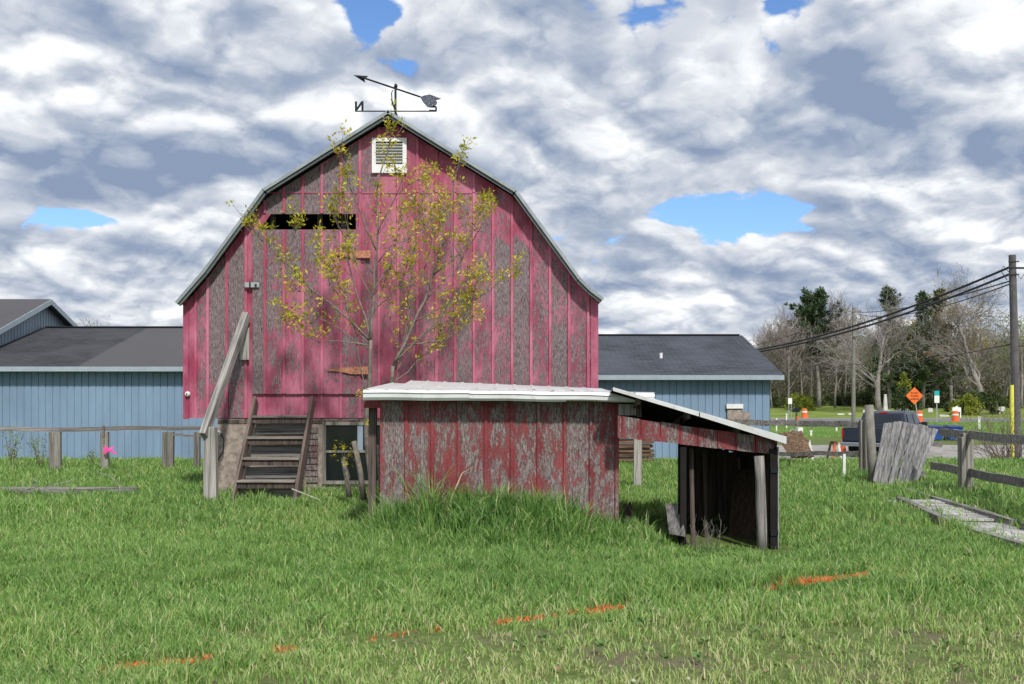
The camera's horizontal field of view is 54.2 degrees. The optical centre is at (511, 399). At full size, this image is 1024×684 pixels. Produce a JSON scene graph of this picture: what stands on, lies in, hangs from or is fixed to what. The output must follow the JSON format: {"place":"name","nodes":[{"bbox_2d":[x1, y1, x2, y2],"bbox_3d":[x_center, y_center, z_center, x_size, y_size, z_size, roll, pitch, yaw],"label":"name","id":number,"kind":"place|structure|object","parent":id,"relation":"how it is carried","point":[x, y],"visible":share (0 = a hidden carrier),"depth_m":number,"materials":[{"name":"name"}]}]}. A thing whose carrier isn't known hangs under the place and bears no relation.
{"place":"outdoors","nodes":[
{"label":"outdoors","id":0,"kind":"place"},
{"bbox_2d":[0,398,1023,683],"bbox_3d":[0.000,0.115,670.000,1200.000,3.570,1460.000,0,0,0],"label":"ground","id":1,"kind":"structure","parent":0,"point":[726,538],"depth_m":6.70,"materials":[{"name":"plant"}]},
{"bbox_2d":[2,426,23,463],"bbox_3d":[-11.393,1.088,22.796,0.523,1.009,0.338,0,0,-25],"label":"sapling","id":2,"kind":"object","parent":1,"relation":"on","point":[10,457],"visible":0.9,"depth_m":22.79,"materials":[{"name":"green plant"}]},
{"bbox_2d":[26,433,46,466],"bbox_3d":[-10.769,1.183,22.809,0.514,0.843,0.344,0,0,10],"label":"sapling","id":3,"kind":"object","parent":1,"relation":"on","point":[36,453],"visible":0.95,"depth_m":22.79,"materials":[{"name":"green plant"}]},
{"bbox_2d":[0,299,77,345],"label":"gabled wing","id":4,"kind":"structure","parent":1,"relation":"on","point":[19,318],"depth_m":32.21,"materials":[{"name":"grey"}]},
{"bbox_2d":[0,487,137,493],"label":"fallen timber","id":5,"kind":"object","parent":1,"relation":"on","point":[64,489],"visible":0.48,"depth_m":16.14,"materials":[{"name":"grey wood"}]},
{"bbox_2d":[22,473,119,488],"bbox_3d":[-7.127,1.384,16.125,1.633,0.414,0.164,0,0,0],"label":"wire tangle","id":6,"kind":"object","parent":1,"relation":"on","point":[64,482],"visible":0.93,"depth_m":16.14,"materials":[{"name":"brown metal"}]},
{"bbox_2d":[85,450,99,464],"bbox_3d":[-9.585,1.337,22.778,0.367,0.488,0.353,0,0,0],"label":"sapling","id":7,"kind":"object","parent":1,"relation":"on","point":[91,455],"visible":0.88,"depth_m":22.78,"materials":[{"name":"green plant"}]},
{"bbox_2d":[0,425,200,469],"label":"rail fence","id":8,"kind":"object","parent":1,"relation":"on","point":[55,446],"visible":0.81,"depth_m":21.95,"materials":[{"name":"grey wood"}]},
{"bbox_2d":[104,446,116,454],"bbox_3d":[-8.776,1.103,21.830,0.299,0.197,0.060,0,0,0],"label":"pink ribbon","id":9,"kind":"object","parent":8,"relation":"attached to","point":[106,449],"visible":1,"depth_m":21.82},
{"bbox_2d":[0,326,216,459],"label":"metal building","id":10,"kind":"structure","parent":1,"relation":"on","point":[77,376],"depth_m":28.00,"materials":[{"name":"blue"}]},
{"bbox_2d":[199,312,250,501],"bbox_3d":[-4.467,0.100,15.616,0.221,3.058,1.482,0,0,7],"label":"hand rail","id":11,"kind":"object","parent":1,"relation":"on","point":[208,432],"visible":0.82,"depth_m":15.17,"materials":[{"name":"grey wood"}]},
{"bbox_2d":[231,396,314,501],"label":"wooden steps","id":12,"kind":"structure","parent":1,"relation":"on","point":[296,424],"depth_m":15.62,"materials":[{"name":"grey wood"}]},
{"bbox_2d":[226,99,525,500],"bbox_3d":[-1.954,-1.379,14.741,4.305,5.911,1.532,0,0,0],"label":"young tree","id":13,"kind":"object","parent":1,"relation":"on","point":[400,353],"visible":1,"depth_m":14.71,"materials":[{"name":"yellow plant"}]},
{"bbox_2d":[175,110,603,492],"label":"barn","id":14,"kind":"structure","parent":1,"relation":"on","point":[537,325],"depth_m":16.40,"materials":[{"name":"paint"}]},
{"bbox_2d":[245,230,370,393],"bbox_3d":[-3.334,-1.443,16.341,2.057,2.690,0.099,0,0,0],"label":"hay door","id":15,"kind":"structure","parent":14,"relation":"in","point":[283,362],"depth_m":16.35,"materials":[{"name":"paint"}]},
{"bbox_2d":[322,422,379,483],"bbox_3d":[-2.562,0.870,16.420,1.084,1.018,0.100,0,0,0],"label":"cellar window","id":16,"kind":"structure","parent":14,"relation":"in","point":[346,432],"depth_m":16.43,"materials":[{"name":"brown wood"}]},
{"bbox_2d":[354,75,440,115],"bbox_3d":[-1.949,-5.061,17.000,1.232,0.922,0.869,0,0,-35],"label":"weather vane","id":17,"kind":"object","parent":14,"relation":"on","point":[429,101],"visible":0.92,"depth_m":16.99,"materials":[{"name":"metal"}]},
{"bbox_2d":[1,496,1004,683],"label":"lawn weeds","id":18,"kind":"object","parent":1,"relation":"on","point":[599,644],"visible":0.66,"depth_m":6.68,"materials":[{"name":"green plant"}]},
{"bbox_2d":[96,570,910,673],"bbox_3d":[0.640,1.608,7.800,7.318,0.138,0.355,0,0,-29],"label":"paint line","id":19,"kind":"object","parent":1,"relation":"on","point":[827,579],"visible":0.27,"depth_m":7.55,"materials":[{"name":"orange paint"}]},
{"bbox_2d":[15,577,1019,683],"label":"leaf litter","id":20,"kind":"object","parent":1,"relation":"on","point":[633,679],"visible":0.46,"depth_m":6.29,"materials":[{"name":"brown plant"}]},
{"bbox_2d":[363,380,785,550],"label":"shed","id":21,"kind":"structure","parent":1,"relation":"on","point":[560,439],"depth_m":12.00,"materials":[{"name":"paint"}]},
{"bbox_2d":[665,503,685,536],"bbox_3d":[1.921,1.407,11.750,0.172,0.350,0.400,0,0,-5],"label":"leaning board","id":22,"kind":"object","parent":21,"relation":"attached to","point":[673,518],"visible":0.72,"depth_m":11.73,"materials":[{"name":"grey wood"}]},
{"bbox_2d":[623,502,632,521],"bbox_3d":[1.465,1.495,12.598,0.120,0.413,0.096,0,0,0],"label":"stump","id":23,"kind":"object","parent":1,"relation":"on","point":[627,511],"visible":0.58,"depth_m":12.57,"materials":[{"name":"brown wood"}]},
{"bbox_2d":[619,438,653,460],"bbox_3d":[2.604,1.058,24.315,1.659,0.837,0.630,0,0,0],"label":"lumber stack","id":24,"kind":"object","parent":1,"relation":"on","point":[625,449],"visible":0.39,"depth_m":24.00,"materials":[{"name":"wood"}]},
{"bbox_2d":[633,439,641,486],"bbox_3d":[2.211,1.154,17.600,0.145,0.971,0.084,0,0,0],"label":"fence post","id":25,"kind":"object","parent":1,"relation":"on","point":[637,462],"visible":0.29,"depth_m":17.56,"materials":[{"name":"grey wood"}]},
{"bbox_2d":[598,334,783,458],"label":"metal building","id":26,"kind":"structure","parent":1,"relation":"on","point":[727,376],"depth_m":28.02,"materials":[{"name":"blue"}]},
{"bbox_2d":[672,514,725,552],"bbox_3d":[2.190,1.542,11.386,0.702,0.446,0.363,0,0,-30],"label":"dry weed","id":27,"kind":"object","parent":1,"relation":"on","point":[695,533],"visible":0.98,"depth_m":11.40,"materials":[{"name":"brown plant"}]},
{"bbox_2d":[729,468,755,539],"bbox_3d":[2.900,1.347,12.639,0.337,0.960,0.629,0,0,11],"label":"plywood sheet","id":28,"kind":"object","parent":1,"relation":"on","point":[742,523],"visible":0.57,"depth_m":12.66,"materials":[{"name":"wood"}]},
{"bbox_2d":[749,325,787,383],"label":"birch tree","id":29,"kind":"object","parent":1,"relation":"on","point":[766,352],"visible":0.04,"depth_m":127.46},
{"bbox_2d":[752,321,804,407],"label":"birch tree","id":30,"kind":"object","parent":1,"relation":"on","point":[770,353],"visible":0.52,"depth_m":118.03,"materials":[{"name":"plant"}]},
{"bbox_2d":[750,313,811,396],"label":"birch tree","id":31,"kind":"object","parent":1,"relation":"on","point":[776,366],"visible":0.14,"depth_m":124.06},
{"bbox_2d":[772,397,792,407],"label":"shrub","id":32,"kind":"object","parent":1,"relation":"on","point":[780,401],"visible":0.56,"depth_m":118.93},
{"bbox_2d":[745,302,829,403],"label":"birch tree","id":33,"kind":"object","parent":1,"relation":"on","point":[791,315],"visible":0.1,"depth_m":126.34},
{"bbox_2d":[788,398,791,417],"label":"notice sign","id":34,"kind":"object","parent":1,"relation":"on","point":[789,400],"visible":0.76,"depth_m":90.01,"materials":[{"name":"metal"}]},
{"bbox_2d":[791,408,799,426],"bbox_3d":[18.208,1.115,64.175,0.440,1.220,0.450,0,0,0],"label":"mailbox","id":35,"kind":"object","parent":1,"relation":"on","point":[796,410],"visible":0.85,"depth_m":64.00,"materials":[{"name":"black metal"}]},
{"bbox_2d":[778,430,813,458],"bbox_3d":[6.856,1.071,24.077,0.825,0.658,0.839,0,0,-20],"label":"pile","id":36,"kind":"object","parent":1,"relation":"on","point":[796,441],"visible":0.88,"depth_m":24.08,"materials":[{"name":"soil"}]},
{"bbox_2d":[759,304,833,408],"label":"birch tree","id":37,"kind":"object","parent":1,"relation":"on","point":[786,339],"visible":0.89,"depth_m":115.20,"materials":[{"name":"plant"}]},
{"bbox_2d":[726,418,867,472],"bbox_3d":[5.766,1.106,21.535,4.137,1.489,0.385,0,0,43],"label":"rail fence","id":38,"kind":"object","parent":1,"relation":"on","point":[862,451],"visible":0.53,"depth_m":20.81,"materials":[{"name":"grey wood"}]},
{"bbox_2d":[775,357,820,394],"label":"birch tree","id":39,"kind":"object","parent":1,"relation":"on","point":[801,371],"visible":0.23,"depth_m":134.62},
{"bbox_2d":[780,392,816,410],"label":"shrub","id":40,"kind":"object","parent":1,"relation":"on","point":[803,401],"visible":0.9,"depth_m":111.32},
{"bbox_2d":[776,312,827,395],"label":"birch tree","id":41,"kind":"object","parent":1,"relation":"on","point":[810,365],"visible":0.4,"depth_m":120.66,"materials":[{"name":"plant"}]},
{"bbox_2d":[801,409,807,417],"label":"traffic drum","id":42,"kind":"object","parent":1,"relation":"on","point":[804,414],"visible":0.91,"depth_m":88.29,"materials":[{"name":"orange plastic"}]},
{"bbox_2d":[784,285,845,407],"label":"white pine","id":43,"kind":"object","parent":1,"relation":"on","point":[811,311],"visible":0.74,"depth_m":119.21,"materials":[{"name":"plant"}]},
{"bbox_2d":[808,396,822,405],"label":"shrub","id":44,"kind":"object","parent":1,"relation":"on","point":[814,400],"visible":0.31,"depth_m":123.45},
{"bbox_2d":[799,353,839,396],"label":"bare tree","id":45,"kind":"object","parent":1,"relation":"on","point":[827,365],"visible":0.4,"depth_m":131.61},
{"bbox_2d":[796,303,850,399],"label":"birch tree","id":46,"kind":"object","parent":1,"relation":"on","point":[823,367],"visible":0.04,"depth_m":129.48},
{"bbox_2d":[808,349,844,394],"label":"birch tree","id":47,"kind":"object","parent":1,"relation":"on","point":[829,371],"visible":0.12,"depth_m":136.89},
{"bbox_2d":[821,394,842,405],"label":"shrub","id":48,"kind":"object","parent":1,"relation":"on","point":[828,399],"visible":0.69,"depth_m":126.45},
{"bbox_2d":[826,441,841,457],"bbox_3d":[8.559,1.364,26.550,0.339,0.536,0.500,0,0,0],"label":"trestle","id":49,"kind":"object","parent":1,"relation":"on","point":[834,443],"visible":0.56,"depth_m":26.35,"materials":[{"name":"orange plastic"}]},
{"bbox_2d":[827,348,861,401],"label":"bare tree","id":50,"kind":"object","parent":1,"relation":"on","point":[840,385],"visible":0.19,"depth_m":135.95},
{"bbox_2d":[843,454,845,473],"bbox_3d":[6.510,1.344,19.600,0.056,0.571,0.030,0,0,0],"label":"stake","id":51,"kind":"object","parent":1,"relation":"on","point":[844,463],"visible":0.64,"depth_m":19.59,"materials":[{"name":"white paint"}]},
{"bbox_2d":[806,292,889,407],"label":"birch tree","id":52,"kind":"object","parent":1,"relation":"on","point":[836,320],"visible":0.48,"depth_m":118.84,"materials":[{"name":"plant"}]},
{"bbox_2d":[836,390,859,405],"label":"shrub","id":53,"kind":"object","parent":1,"relation":"on","point":[841,397],"visible":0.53,"depth_m":126.31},
{"bbox_2d":[814,289,882,405],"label":"birch tree","id":54,"kind":"object","parent":1,"relation":"on","point":[845,373],"visible":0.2,"depth_m":126.11,"materials":[{"name":"plant"}]},
{"bbox_2d":[835,333,876,390],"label":"birch tree","id":55,"kind":"object","parent":1,"relation":"on","point":[856,365],"visible":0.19,"depth_m":130.42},
{"bbox_2d":[846,308,866,420],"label":"utility pole","id":56,"kind":"object","parent":1,"relation":"on","point":[853,397],"visible":0.84,"depth_m":71.89,"materials":[{"name":"grey wood"}]},
{"bbox_2d":[846,389,874,405],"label":"shrub","id":57,"kind":"object","parent":1,"relation":"on","point":[866,398],"visible":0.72,"depth_m":126.09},
{"bbox_2d":[829,336,896,404],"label":"budding tree","id":58,"kind":"object","parent":1,"relation":"on","point":[858,381],"visible":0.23,"depth_m":127.48,"materials":[{"name":"brown plant"}]},
{"bbox_2d":[865,405,876,483],"bbox_3d":[6.548,0.895,18.212,0.251,1.619,0.183,0,0,29],"label":"round post","id":59,"kind":"object","parent":1,"relation":"on","point":[870,438],"visible":0.75,"depth_m":18.16,"materials":[{"name":"grey wood"}]},
{"bbox_2d":[855,318,886,389],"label":"bare tree","id":60,"kind":"object","parent":1,"relation":"on","point":[872,340],"visible":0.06,"depth_m":143.93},
{"bbox_2d":[805,283,937,410],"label":"bare tree","id":61,"kind":"object","parent":1,"relation":"on","point":[894,337],"visible":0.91,"depth_m":105.82,"materials":[{"name":"plant"}]},
{"bbox_2d":[862,346,887,399],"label":"pine tree","id":62,"kind":"object","parent":1,"relation":"on","point":[870,388],"visible":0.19,"depth_m":130.87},
{"bbox_2d":[883,394,887,410],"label":"headstone","id":63,"kind":"object","parent":1,"relation":"on","point":[885,406],"visible":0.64,"depth_m":108.07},
{"bbox_2d":[863,285,926,408],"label":"pine tree","id":64,"kind":"object","parent":1,"relation":"on","point":[888,375],"visible":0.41,"depth_m":116.77,"materials":[{"name":"plant"}]},
{"bbox_2d":[770,354,1023,403],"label":"woodland undergrowth","id":65,"kind":"object","parent":1,"relation":"on","point":[997,387],"visible":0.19,"depth_m":136.35,"materials":[{"name":"plant"}]},
{"bbox_2d":[777,445,1023,459],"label":"gravel drive","id":66,"kind":"structure","parent":1,"relation":"on","point":[940,451],"depth_m":36.51,"materials":[{"name":"gravel"}]},
{"bbox_2d":[841,411,927,455],"bbox_3d":[12.945,1.121,34.392,2.034,1.494,4.948,0,0,36],"label":"pickup truck","id":67,"kind":"object","parent":66,"relation":"on","point":[850,437],"visible":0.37,"depth_m":33.55,"materials":[{"name":"blue metal"}]},
{"bbox_2d":[885,326,919,393],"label":"pine tree","id":68,"kind":"object","parent":1,"relation":"on","point":[897,379],"visible":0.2,"depth_m":125.64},
{"bbox_2d":[897,372,911,391],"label":"arborvitae","id":69,"kind":"object","parent":1,"relation":"on","point":[903,381],"visible":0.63,"depth_m":96.76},
{"bbox_2d":[889,383,922,411],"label":"arborvitae","id":70,"kind":"object","parent":1,"relation":"on","point":[902,401],"visible":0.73,"depth_m":94.80,"materials":[{"name":"plant"}]},
{"bbox_2d":[873,421,942,485],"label":"fallen gate","id":71,"kind":"structure","parent":1,"relation":"on","point":[920,441],"depth_m":18.05,"materials":[{"name":"grey wood"}]},
{"bbox_2d":[893,322,930,399],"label":"pine tree","id":72,"kind":"object","parent":1,"relation":"on","point":[908,377],"visible":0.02,"depth_m":130.81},
{"bbox_2d":[906,387,922,416],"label":"road sign","id":73,"kind":"object","parent":1,"relation":"on","point":[914,395],"visible":0.99,"depth_m":70.00,"materials":[{"name":"orange metal"}]},
{"bbox_2d":[916,411,922,421],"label":"traffic drum","id":74,"kind":"object","parent":1,"relation":"on","point":[920,415],"visible":0.52,"depth_m":70.58,"materials":[{"name":"orange plastic"}]},
{"bbox_2d":[901,290,957,408],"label":"pine tree","id":75,"kind":"object","parent":1,"relation":"on","point":[922,375],"visible":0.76,"depth_m":115.55,"materials":[{"name":"plant"}]},
{"bbox_2d":[913,331,948,397],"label":"pine tree","id":76,"kind":"object","parent":1,"relation":"on","point":[943,389],"visible":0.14,"depth_m":126.57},
{"bbox_2d":[925,398,944,407],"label":"shrub","id":77,"kind":"object","parent":1,"relation":"on","point":[929,402],"visible":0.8,"depth_m":117.84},
{"bbox_2d":[904,286,967,403],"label":"pine tree","id":78,"kind":"object","parent":1,"relation":"on","point":[940,323],"visible":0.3,"depth_m":120.56,"materials":[{"name":"plant"}]},
{"bbox_2d":[934,391,938,422],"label":"street sign","id":79,"kind":"object","parent":1,"relation":"on","point":[936,397],"visible":0.88,"depth_m":71.97,"materials":[{"name":"metal"}]},
{"bbox_2d":[905,323,974,406],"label":"budding tree","id":80,"kind":"object","parent":1,"relation":"on","point":[932,391],"visible":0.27,"depth_m":118.51,"materials":[{"name":"brown plant"}]},
{"bbox_2d":[940,395,953,406],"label":"shrub","id":81,"kind":"object","parent":1,"relation":"on","point":[942,398],"visible":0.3,"depth_m":123.08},
{"bbox_2d":[895,282,999,400],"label":"budding tree","id":82,"kind":"object","parent":1,"relation":"on","point":[951,386],"visible":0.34,"depth_m":118.28,"materials":[{"name":"plant"}]},
{"bbox_2d":[943,400,955,411],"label":"juniper","id":83,"kind":"object","parent":1,"relation":"on","point":[946,406],"visible":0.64,"depth_m":107.71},
{"bbox_2d":[884,489,1023,549],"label":"plank walk","id":84,"kind":"structure","parent":1,"relation":"on","point":[976,513],"depth_m":13.50,"materials":[{"name":"grey wood"}]},
{"bbox_2d":[951,411,958,421],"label":"traffic drum","id":85,"kind":"object","parent":1,"relation":"on","point":[955,415],"visible":0.83,"depth_m":72.80,"materials":[{"name":"orange plastic"}]},
{"bbox_2d":[897,262,1023,409],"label":"bare tree","id":86,"kind":"object","parent":1,"relation":"on","point":[971,365],"visible":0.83,"depth_m":114.09,"materials":[{"name":"plant"}]},
{"bbox_2d":[948,392,984,415],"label":"juniper","id":87,"kind":"object","parent":1,"relation":"on","point":[967,400],"visible":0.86,"depth_m":100.25,"materials":[{"name":"plant"}]},
{"bbox_2d":[954,333,992,393],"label":"bare tree","id":88,"kind":"object","parent":1,"relation":"on","point":[973,361],"visible":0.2,"depth_m":129.91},
{"bbox_2d":[930,428,1023,490],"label":"rail fence","id":89,"kind":"object","parent":1,"relation":"on","point":[964,470],"visible":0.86,"depth_m":15.82,"materials":[{"name":"grey wood"}]},
{"bbox_2d":[934,394,1023,459],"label":"bare bush","id":90,"kind":"object","parent":1,"relation":"on","point":[1002,451],"visible":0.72,"depth_m":26.00,"materials":[{"name":"brown plant"}]},
{"bbox_2d":[963,389,1001,413],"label":"juniper","id":91,"kind":"object","parent":1,"relation":"on","point":[985,397],"visible":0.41,"depth_m":102.33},
{"bbox_2d":[961,337,1010,392],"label":"birch tree","id":92,"kind":"object","parent":1,"relation":"on","point":[989,366],"visible":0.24,"depth_m":134.05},
{"bbox_2d":[969,329,1009,386],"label":"bare tree","id":93,"kind":"object","parent":1,"relation":"on","point":[986,356],"visible":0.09,"depth_m":145.19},
{"bbox_2d":[975,325,1009,382],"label":"birch tree","id":94,"kind":"object","parent":1,"relation":"on","point":[997,343],"visible":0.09,"depth_m":143.09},
{"bbox_2d":[967,314,1023,407],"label":"budding tree","id":95,"kind":"object","parent":1,"relation":"on","point":[1021,374],"visible":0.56,"depth_m":119.48,"materials":[{"name":"brown plant"}]},
{"bbox_2d":[989,393,1001,404],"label":"shrub","id":96,"kind":"object","parent":1,"relation":"on","point":[997,397],"visible":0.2,"depth_m":125.29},
{"bbox_2d":[968,317,1023,405],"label":"budding tree","id":97,"kind":"object","parent":1,"relation":"on","point":[1005,381],"visible":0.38,"depth_m":121.54,"materials":[{"name":"brown plant"}]},
{"bbox_2d":[969,321,1023,396],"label":"bare tree","id":98,"kind":"object","parent":1,"relation":"on","point":[1009,377],"visible":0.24,"depth_m":130.56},
{"bbox_2d":[998,396,1009,407],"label":"shrub","id":99,"kind":"object","parent":1,"relation":"on","point":[1005,402],"visible":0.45,"depth_m":119.66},
{"bbox_2d":[1001,255,1023,457],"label":"utility pole","id":100,"kind":"object","parent":1,"relation":"on","point":[1012,274],"visible":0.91,"depth_m":29.90,"materials":[{"name":"brown wood"}]},
{"bbox_2d":[757,266,1008,349],"bbox_3d":[12.531,-3.047,36.997,0.072,1.946,14.816,0,0,-19],"label":"overhead cable","id":101,"kind":"object","parent":100,"relation":"attached to","point":[951,291],"visible":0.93,"depth_m":34.66,"materials":[{"name":"rubber"}]},
{"bbox_2d":[759,273,1008,351],"bbox_3d":[12.377,-2.877,36.997,0.068,1.865,14.918,0,0,-20],"label":"overhead cable","id":102,"kind":"object","parent":100,"relation":"attached to","point":[955,295],"visible":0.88,"depth_m":34.49,"materials":[{"name":"rubber"}]},
{"bbox_2d":[856,344,1009,364],"bbox_3d":[19.762,-2.134,51.000,0.034,0.947,43.080,0,0,13],"label":"overhead cable","id":103,"kind":"object","parent":100,"relation":"attached to","point":[938,357],"visible":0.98,"depth_m":40.04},
{"bbox_2d":[858,284,1008,316],"bbox_3d":[19.891,-4.834,51.001,0.038,2.749,43.154,0,0,13],"label":"overhead cable","id":104,"kind":"object","parent":100,"relation":"attached to","point":[948,304],"visible":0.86,"depth_m":37.70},
{"bbox_2d":[858,281,1008,312],"bbox_3d":[19.747,-4.951,51.001,0.042,2.806,43.088,0,0,13],"label":"overhead cable","id":105,"kind":"object","parent":100,"relation":"attached to","point":[953,297],"visible":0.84,"depth_m":36.52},
{"bbox_2d":[1010,385,1013,457],"bbox_3d":[14.464,0.748,28.925,0.117,2.365,0.157,0,0,0],"label":"guy guard","id":106,"kind":"object","parent":100,"relation":"attached to","point":[1012,402],"visible":0.65,"depth_m":28.89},
{"bbox_2d":[0,0,1023,346],"label":"sky","id":107,"kind":"structure","parent":0,"point":[700,165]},
{"bbox_2d":[770,421,1023,436],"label":"verge grass","id":108,"kind":"structure","parent":0,"point":[831,432],"depth_m":60.37,"materials":[{"name":"plant"}]},
{"bbox_2d":[770,419,1023,421],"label":"road","id":109,"kind":"structure","parent":0,"point":[949,420],"depth_m":78.05,"materials":[{"name":"asphalt"}]},
{"bbox_2d":[770,418,1023,418],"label":"road shoulder","id":110,"kind":"object","parent":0,"point":[860,418],"visible":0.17,"depth_m":86.27},
{"bbox_2d":[927,425,943,439],"bbox_3d":[19.834,1.539,46.990,0.720,0.718,0.780,0,0,0],"label":"recycling bin","id":111,"kind":"object","parent":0,"point":[937,433],"visible":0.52,"depth_m":46.69,"materials":[{"name":"blue plastic"}]},
{"bbox_2d":[943,425,962,439],"bbox_3d":[20.727,1.539,46.990,0.720,0.718,0.780,0,0,0],"label":"recycling bin","id":112,"kind":"object","parent":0,"point":[958,427],"visible":0.44,"depth_m":46.71,"materials":[{"name":"blue plastic"}]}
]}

